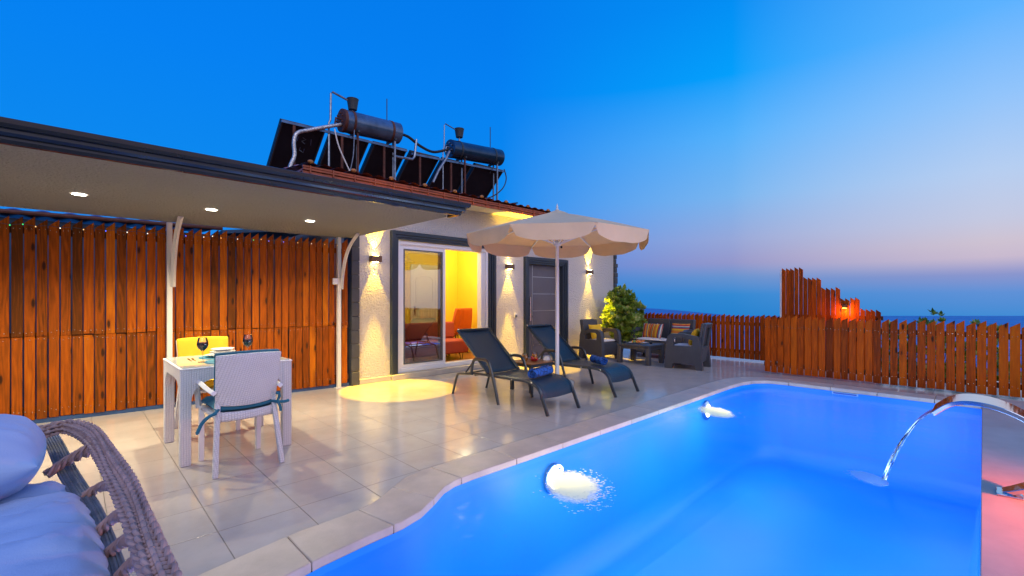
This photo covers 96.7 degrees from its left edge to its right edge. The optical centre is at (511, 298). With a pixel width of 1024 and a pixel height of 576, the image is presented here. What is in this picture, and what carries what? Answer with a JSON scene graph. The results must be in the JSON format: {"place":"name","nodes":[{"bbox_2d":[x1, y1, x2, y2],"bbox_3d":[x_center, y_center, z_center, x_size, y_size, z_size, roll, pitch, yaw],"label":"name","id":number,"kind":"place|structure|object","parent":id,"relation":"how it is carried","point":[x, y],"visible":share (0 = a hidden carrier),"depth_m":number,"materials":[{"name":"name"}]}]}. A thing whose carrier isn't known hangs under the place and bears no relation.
{"place":"outdoors","nodes":[
{"label":"outdoors","id":0,"kind":"place"},
{"bbox_2d":[0,0,1023,315],"label":"sky","id":1,"kind":"structure","parent":0,"point":[872,149],"materials":[{"name":"blue"}]},
{"bbox_2d":[28,348,1023,575],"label":"terrace","id":2,"kind":"structure","parent":0,"point":[350,449],"depth_m":4.06,"materials":[{"name":"tile"}]},
{"bbox_2d":[0,414,181,575],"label":"wicker lounge chair","id":3,"kind":"object","parent":2,"relation":"on","point":[52,528],"visible":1,"depth_m":1.27,"materials":[{"name":"grey wicker"}]},
{"bbox_2d":[0,216,348,423],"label":"wood fence","id":4,"kind":"object","parent":2,"relation":"on","point":[267,333],"visible":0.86,"depth_m":5.15,"materials":[{"name":"brown wood"}]},
{"bbox_2d":[3,223,337,245],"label":"fairy lights","id":5,"kind":"object","parent":4,"relation":"attached to","point":[156,232],"visible":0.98,"depth_m":5.17,"materials":[{"name":"plastic"}]},
{"bbox_2d":[174,336,239,430],"bbox_3d":[-2.994,0.834,4.476,0.517,0.898,0.559,0,0,-44],"label":"garden chair","id":6,"kind":"object","parent":2,"relation":"on","point":[186,347],"visible":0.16,"depth_m":4.52,"materials":[{"name":"yellow fabric"}]},
{"bbox_2d":[163,355,291,467],"bbox_3d":[-2.529,0.903,4.036,0.808,0.754,0.888,0,0,-44],"label":"dining table","id":7,"kind":"object","parent":2,"relation":"on","point":[185,372],"visible":0.62,"depth_m":3.87,"materials":[{"name":"white plastic"}]},
{"bbox_2d":[197,337,208,362],"bbox_3d":[-2.579,0.424,3.793,0.084,0.205,0.084,0,0,-44],"label":"wine glass","id":8,"kind":"object","parent":7,"relation":"on","point":[202,346],"visible":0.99,"depth_m":3.78,"materials":[{"name":"clear glass"}]},
{"bbox_2d":[198,356,213,358],"bbox_3d":[-2.640,0.524,4.152,0.370,0.004,0.370,0,0,-44],"label":"placemat","id":9,"kind":"object","parent":7,"relation":"on","point":[205,357],"visible":0.2,"depth_m":4.05,"materials":[{"name":"teal fabric"}]},
{"bbox_3d":[-2.640,0.511,4.151,0.270,0.021,0.270,0,0,-44],"label":"dinner plate","id":10,"kind":"object","parent":9,"relation":"on","visible":0},
{"bbox_2d":[209,350,235,353],"bbox_3d":[-2.640,0.487,4.152,0.210,0.025,0.210,0,0,-44],"label":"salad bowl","id":11,"kind":"object","parent":10,"relation":"on","point":[214,352],"visible":0.41,"depth_m":4.15,"materials":[{"name":"ceramic"}]},
{"bbox_2d":[211,347,233,350],"bbox_3d":[-2.640,0.462,4.152,0.190,0.023,0.190,0,0,-44],"label":"soup plate","id":12,"kind":"object","parent":11,"relation":"on","point":[223,349],"visible":1,"depth_m":4.14,"materials":[{"name":"ceramic"}]},
{"bbox_2d":[204,360,213,363],"bbox_3d":[-2.390,0.524,3.864,0.370,0.004,0.370,0,0,-44],"label":"placemat","id":13,"kind":"object","parent":7,"relation":"on","point":[210,362],"visible":0.09,"depth_m":3.74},
{"bbox_2d":[242,334,252,349],"bbox_3d":[-2.389,0.424,4.115,0.084,0.205,0.084,0,0,-44],"label":"wine glass","id":14,"kind":"object","parent":7,"relation":"on","point":[247,342],"visible":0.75,"depth_m":4.10,"materials":[{"name":"clear glass"}]},
{"bbox_2d":[0,116,470,408],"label":"porch canopy","id":15,"kind":"object","parent":2,"relation":"on","point":[46,167],"visible":0.91,"depth_m":3.88,"materials":[{"name":"paint"}]},
{"bbox_2d":[69,192,88,195],"bbox_3d":[-3.660,-0.885,3.848,0.124,0.008,0.124,0,0,-44],"label":"downlight","id":16,"kind":"object","parent":15,"relation":"attached to","point":[78,193],"visible":1,"depth_m":3.84,"materials":[{"name":"white paint"}]},
{"bbox_2d":[204,208,218,210],"bbox_3d":[-2.977,-0.885,4.507,0.124,0.008,0.124,0,0,-44],"label":"downlight","id":17,"kind":"object","parent":15,"relation":"attached to","point":[212,209],"visible":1,"depth_m":4.49,"materials":[{"name":"white paint"}]},
{"bbox_2d":[332,276,337,284],"bbox_3d":[-2.520,-0.265,6.484,0.073,0.120,0.050,0,0,-44],"label":"junction box","id":18,"kind":"object","parent":15,"relation":"attached to","point":[334,280],"visible":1,"depth_m":6.46,"materials":[{"name":"white plastic"}]},
{"bbox_2d":[194,349,288,478],"bbox_3d":[-2.150,0.834,3.553,0.559,0.898,0.624,0,0,44],"label":"garden chair","id":19,"kind":"object","parent":2,"relation":"on","point":[246,383],"visible":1,"depth_m":3.42,"materials":[{"name":"white plastic"}]},
{"bbox_2d":[282,160,617,385],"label":"house","id":20,"kind":"structure","parent":2,"relation":"on","point":[439,270],"depth_m":8.54,"materials":[{"name":"paint"}]},
{"bbox_2d":[266,91,448,179],"bbox_3d":[-3.224,-3.215,10.055,3.793,2.310,1.408,0,0,-44],"label":"solar heater","id":21,"kind":"object","parent":20,"relation":"on","point":[294,143],"visible":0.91,"depth_m":9.29,"materials":[{"name":"metal"}]},
{"bbox_2d":[369,255,381,262],"bbox_3d":[-2.085,-0.610,6.953,0.170,0.104,0.099,0,0,-44],"label":"wall lamp","id":22,"kind":"object","parent":20,"relation":"attached to","point":[375,258],"visible":1,"depth_m":6.91,"materials":[{"name":"black metal"}]},
{"bbox_2d":[410,264,436,322],"bbox_3d":[-1.955,0.227,10.216,0.700,1.986,0.085,0,0,-44],"label":"interior door","id":23,"kind":"structure","parent":20,"relation":"in","point":[423,279],"depth_m":10.21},
{"bbox_2d":[405,321,467,358],"bbox_3d":[-1.794,0.854,8.912,1.900,0.747,0.674,0,0,-44],"label":"red sofa","id":24,"kind":"object","parent":20,"relation":"on","point":[421,339],"visible":0.45,"depth_m":9.02,"materials":[{"name":"fabric"}]},
{"bbox_2d":[390,230,495,374],"bbox_3d":[-1.166,0.056,7.973,2.200,2.283,0.230,0,0,-44],"label":"sliding door","id":25,"kind":"structure","parent":20,"relation":"in","point":[486,262],"depth_m":7.77,"materials":[{"name":"white plastic"}]},
{"bbox_2d":[396,123,517,203],"bbox_3d":[-1.434,-3.300,11.651,3.087,2.480,1.599,0,0,-44],"label":"solar heater","id":26,"kind":"object","parent":20,"relation":"on","point":[475,179],"visible":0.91,"depth_m":11.35,"materials":[{"name":"metal"}]},
{"bbox_2d":[449,308,464,355],"bbox_3d":[-1.365,0.714,9.986,0.586,1.024,0.451,0,0,26],"label":"dining chair","id":27,"kind":"object","parent":20,"relation":"on","point":[457,316],"visible":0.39,"depth_m":9.92,"materials":[{"name":"orange fabric"}]},
{"bbox_2d":[455,308,471,352],"bbox_3d":[-1.218,0.714,10.262,0.586,1.024,0.451,0,0,36],"label":"dining chair","id":28,"kind":"object","parent":20,"relation":"on","point":[468,319],"visible":0.34,"depth_m":10.19,"materials":[{"name":"orange fabric"}]},
{"bbox_2d":[505,264,514,269],"bbox_3d":[-0.042,-0.630,8.925,0.170,0.104,0.099,0,0,-44],"label":"wall lamp","id":29,"kind":"object","parent":20,"relation":"attached to","point":[509,266],"visible":1,"depth_m":8.89,"materials":[{"name":"black metal"}]},
{"bbox_2d":[523,256,567,356],"bbox_3d":[0.690,0.180,9.765,1.360,2.090,0.230,0,0,-44],"label":"entrance door","id":30,"kind":"structure","parent":20,"relation":"in","point":[538,280],"depth_m":9.76,"materials":[{"name":"grey metal"}]},
{"bbox_2d":[586,270,593,273],"bbox_3d":[1.836,-0.630,10.739,0.170,0.104,0.099,0,0,-44],"label":"wall lamp","id":31,"kind":"object","parent":20,"relation":"attached to","point":[589,271],"visible":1,"depth_m":10.69,"materials":[{"name":"black metal"}]},
{"bbox_2d":[452,327,580,416],"bbox_3d":[0.005,0.842,5.752,0.638,0.889,1.722,0,0,-44],"label":"sun lounger","id":32,"kind":"object","parent":2,"relation":"on","point":[491,354],"visible":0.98,"depth_m":5.87,"materials":[{"name":"fabric"}]},
{"bbox_2d":[528,365,553,378],"bbox_3d":[0.346,0.866,5.427,0.112,0.109,0.436,0,0,34],"label":"towel","id":33,"kind":"object","parent":32,"relation":"on","point":[539,371],"visible":1,"depth_m":5.35,"materials":[{"name":"fabric"}]},
{"bbox_2d":[510,358,553,392],"bbox_3d":[0.275,1.080,6.452,0.470,0.400,0.440,0,0,-44],"label":"side table","id":34,"kind":"object","parent":2,"relation":"on","point":[530,364],"visible":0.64,"depth_m":6.33,"materials":[{"name":"brown wood"}]},
{"bbox_2d":[522,353,527,360],"bbox_3d":[0.183,0.825,6.433,0.084,0.110,0.084,0,0,-44],"label":"juice glass","id":35,"kind":"object","parent":34,"relation":"on","point":[525,357],"visible":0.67,"depth_m":6.41,"materials":[{"name":"clear glass"}]},
{"bbox_2d":[530,356,537,361],"bbox_3d":[0.310,0.845,6.416,0.124,0.070,0.124,0,0,-44],"label":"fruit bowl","id":36,"kind":"object","parent":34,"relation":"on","point":[533,359],"visible":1,"depth_m":6.38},
{"bbox_2d":[467,204,648,385],"bbox_3d":[0.644,-0.040,6.488,2.402,2.640,2.402,0,0,9],"label":"parasol","id":37,"kind":"object","parent":2,"relation":"on","point":[557,234],"visible":0.85,"depth_m":6.21,"materials":[{"name":"white fabric"}]},
{"bbox_2d":[524,324,638,397],"bbox_3d":[0.962,0.842,6.704,0.638,0.889,1.722,0,0,-44],"label":"sun lounger","id":38,"kind":"object","parent":2,"relation":"on","point":[543,335],"visible":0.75,"depth_m":6.79,"materials":[{"name":"fabric"}]},
{"bbox_2d":[590,355,607,364],"bbox_3d":[1.226,0.864,6.441,0.115,0.112,0.316,0,0,-20],"label":"towel","id":39,"kind":"object","parent":38,"relation":"on","point":[598,360],"visible":1,"depth_m":6.35,"materials":[{"name":"fabric"}]},
{"bbox_2d":[578,319,620,358],"bbox_3d":[1.877,0.863,9.791,0.640,0.835,0.718,0,0,-38],"label":"rattan armchair","id":40,"kind":"object","parent":2,"relation":"on","point":[600,345],"visible":0.91,"depth_m":9.65,"materials":[{"name":"grey wicker"}]},
{"bbox_2d":[589,324,602,339],"bbox_3d":[1.819,0.710,9.820,0.340,0.315,0.183,0,0,-30],"label":"throw pillow","id":41,"kind":"object","parent":40,"relation":"on","point":[594,335],"visible":0.54,"depth_m":9.76,"materials":[{"name":"yellow fabric"}]},
{"bbox_2d":[600,284,647,342],"bbox_3d":[2.669,0.457,10.728,1.186,1.652,1.447,0,0,16],"label":"corner bush","id":42,"kind":"object","parent":2,"relation":"on","point":[622,313],"visible":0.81,"depth_m":10.40,"materials":[{"name":"green plant"}]},
{"bbox_2d":[617,342,663,365],"bbox_3d":[2.578,1.088,9.135,0.600,0.387,0.723,0,0,-44],"label":"coffee table","id":43,"kind":"object","parent":2,"relation":"on","point":[646,347],"visible":0.95,"depth_m":9.03,"materials":[{"name":"grey wicker"}]},
{"bbox_2d":[629,339,647,343],"bbox_3d":[2.544,0.858,9.199,0.380,0.077,0.380,0,0,-44],"label":"fruit platter","id":44,"kind":"object","parent":43,"relation":"on","point":[639,341],"visible":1,"depth_m":9.16,"materials":[{"name":"food"}]},
{"bbox_2d":[305,384,981,575],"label":"pool basin","id":45,"kind":"object","parent":2,"relation":"in","point":[762,484],"visible":0.95,"depth_m":4.92,"materials":[{"name":"blue liquid"}]},
{"bbox_2d":[544,463,564,493],"bbox_3d":[0.378,1.540,3.884,0.250,0.250,0.050,0,0,-44],"label":"pool lamp","id":46,"kind":"object","parent":45,"relation":"attached to","point":[558,468],"visible":0.48,"depth_m":3.84,"materials":[{"name":"glass"}]},
{"bbox_2d":[702,401,710,419],"bbox_3d":[2.594,1.480,6.023,0.250,0.250,0.050,0,0,-44],"label":"pool lamp","id":47,"kind":"object","parent":45,"relation":"attached to","point":[705,415],"visible":0.52,"depth_m":5.99,"materials":[{"name":"glass"}]},
{"bbox_2d":[832,391,857,396],"bbox_3d":[4.674,1.335,6.391,0.020,0.034,0.300,0,0,-44],"label":"pool skimmer","id":48,"kind":"object","parent":45,"relation":"attached to","point":[843,393],"visible":1,"depth_m":6.38,"materials":[{"name":"blue plastic"}]},
{"bbox_2d":[630,318,695,356],"bbox_3d":[3.320,0.863,9.906,0.718,0.835,1.260,0,0,-44],"label":"rattan loveseat","id":49,"kind":"object","parent":2,"relation":"on","point":[667,328],"visible":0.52,"depth_m":10.02,"materials":[{"name":"grey wicker"}]},
{"bbox_2d":[642,323,650,336],"bbox_3d":[3.091,0.715,10.187,0.360,0.334,0.188,0,0,40],"label":"throw pillow","id":50,"kind":"object","parent":49,"relation":"on","point":[646,328],"visible":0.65,"depth_m":10.19,"materials":[{"name":"multicoloured fabric"}]},
{"bbox_2d":[648,323,663,338],"bbox_3d":[3.167,0.715,10.023,0.172,0.333,0.350,0,0,-30],"label":"throw pillow","id":51,"kind":"object","parent":49,"relation":"on","point":[655,331],"visible":0.97,"depth_m":9.95,"materials":[{"name":"multicoloured fabric"}]},
{"bbox_2d":[671,323,689,333],"bbox_3d":[3.578,0.710,9.711,0.400,0.371,0.199,0,0,44],"label":"throw pillow","id":52,"kind":"object","parent":49,"relation":"on","point":[677,328],"visible":0.5,"depth_m":9.69,"materials":[{"name":"multicoloured fabric"}]},
{"bbox_2d":[664,323,712,370],"bbox_3d":[3.319,0.863,8.517,0.718,0.835,0.660,0,0,36],"label":"rattan armchair","id":53,"kind":"object","parent":2,"relation":"on","point":[696,353],"visible":0.98,"depth_m":8.30,"materials":[{"name":"grey wicker"}]},
{"bbox_2d":[688,328,699,344],"bbox_3d":[3.394,0.710,8.477,0.183,0.315,0.340,0,0,30],"label":"throw pillow","id":54,"kind":"object","parent":53,"relation":"on","point":[695,332],"visible":0.56,"depth_m":8.35,"materials":[{"name":"yellow fabric"}]},
{"bbox_2d":[642,312,779,360],"bbox_3d":[4.450,0.782,9.886,0.084,0.936,3.900,0,0,-44],"label":"picket fence","id":55,"kind":"object","parent":2,"relation":"on","point":[729,348],"visible":0.27,"depth_m":9.62,"materials":[{"name":"brown wood"}]},
{"bbox_2d":[780,267,882,370],"bbox_3d":[5.742,0.340,8.262,0.080,1.880,1.552,0,0,-44],"label":"screen fence","id":56,"kind":"object","parent":2,"relation":"on","point":[800,295],"visible":0.35,"depth_m":8.39,"materials":[{"name":"brown wood"}]},
{"bbox_2d":[764,316,1023,397],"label":"picket fence","id":57,"kind":"object","parent":2,"relation":"on","point":[840,329],"visible":1,"depth_m":6.55,"materials":[{"name":"brown wood"}]},
{"bbox_2d":[311,351,1021,571],"bbox_3d":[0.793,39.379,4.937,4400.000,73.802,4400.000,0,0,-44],"label":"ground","id":58,"kind":"structure","parent":0,"point":[788,385],"depth_m":16.35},
{"bbox_2d":[881,320,907,371],"bbox_3d":[6.798,1.529,8.204,0.830,2.304,0.862,0,0,-44],"label":"garden shrub","id":59,"kind":"object","parent":58,"relation":"on","point":[889,347],"visible":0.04,"depth_m":8.08,"materials":[{"name":"green plant"}]},
{"bbox_2d":[898,308,965,376],"bbox_3d":[7.069,1.410,7.662,0.922,2.541,0.958,0,0,-8],"label":"garden shrub","id":60,"kind":"object","parent":58,"relation":"on","point":[934,312],"visible":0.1,"depth_m":7.61,"materials":[{"name":"green plant"}]},
{"bbox_2d":[955,319,1021,381],"bbox_3d":[7.777,1.502,7.483,0.898,2.357,0.890,0,0,-44],"label":"garden shrub","id":61,"kind":"object","parent":58,"relation":"on","point":[976,321],"visible":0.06,"depth_m":7.36,"materials":[{"name":"green plant"}]},
{"bbox_2d":[638,308,749,321],"bbox_3d":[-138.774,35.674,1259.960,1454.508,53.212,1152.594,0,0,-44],"label":"hill","id":62,"kind":"structure","parent":0,"point":[659,311],"depth_m":1356.55,"materials":[{"name":"blue"}]},
{"bbox_2d":[711,316,1023,370],"bbox_3d":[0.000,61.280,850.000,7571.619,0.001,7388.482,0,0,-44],"label":"sea","id":63,"kind":"structure","parent":0,"point":[1003,320],"depth_m":1232.78,"materials":[{"name":"liquid"}]},
{"bbox_2d":[981,398,1023,575],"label":"pool deck","id":64,"kind":"structure","parent":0,"point":[1002,552],"depth_m":2.93,"materials":[{"name":"white tile"}]},
{"bbox_2d":[882,394,1023,500],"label":"water spout","id":65,"kind":"object","parent":64,"relation":"on","point":[1015,491],"visible":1,"depth_m":3.02,"materials":[{"name":"metal"}]},
{"label":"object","id":66,"kind":"structure","parent":0,"visible":0},
{"bbox_2d":[198,377,981,575],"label":"pool coping","id":67,"kind":"object","parent":66,"relation":"on","point":[406,501],"visible":0.98,"depth_m":3.07,"materials":[{"name":"beige stone"}]},
{"label":"pool water","id":68,"kind":"structure","parent":0,"visible":0},
{"bbox_2d":[533,470,615,513],"bbox_3d":[0.470,1.350,3.250,0.638,0.001,0.692,0,0,-31],"label":"foam","id":69,"kind":"object","parent":68,"relation":"on","point":[572,486],"visible":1,"depth_m":3.26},
{"bbox_2d":[700,407,740,417],"bbox_3d":[2.456,1.350,5.434,0.522,0.001,0.630,0,0,-29],"label":"foam","id":70,"kind":"object","parent":68,"relation":"on","point":[716,412],"visible":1,"depth_m":5.41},
{"bbox_2d":[843,470,888,484],"bbox_3d":[2.684,1.350,3.456,0.272,0.001,0.284,0,0,-44],"label":"foam","id":71,"kind":"object","parent":68,"relation":"on","point":[869,477],"visible":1,"depth_m":3.44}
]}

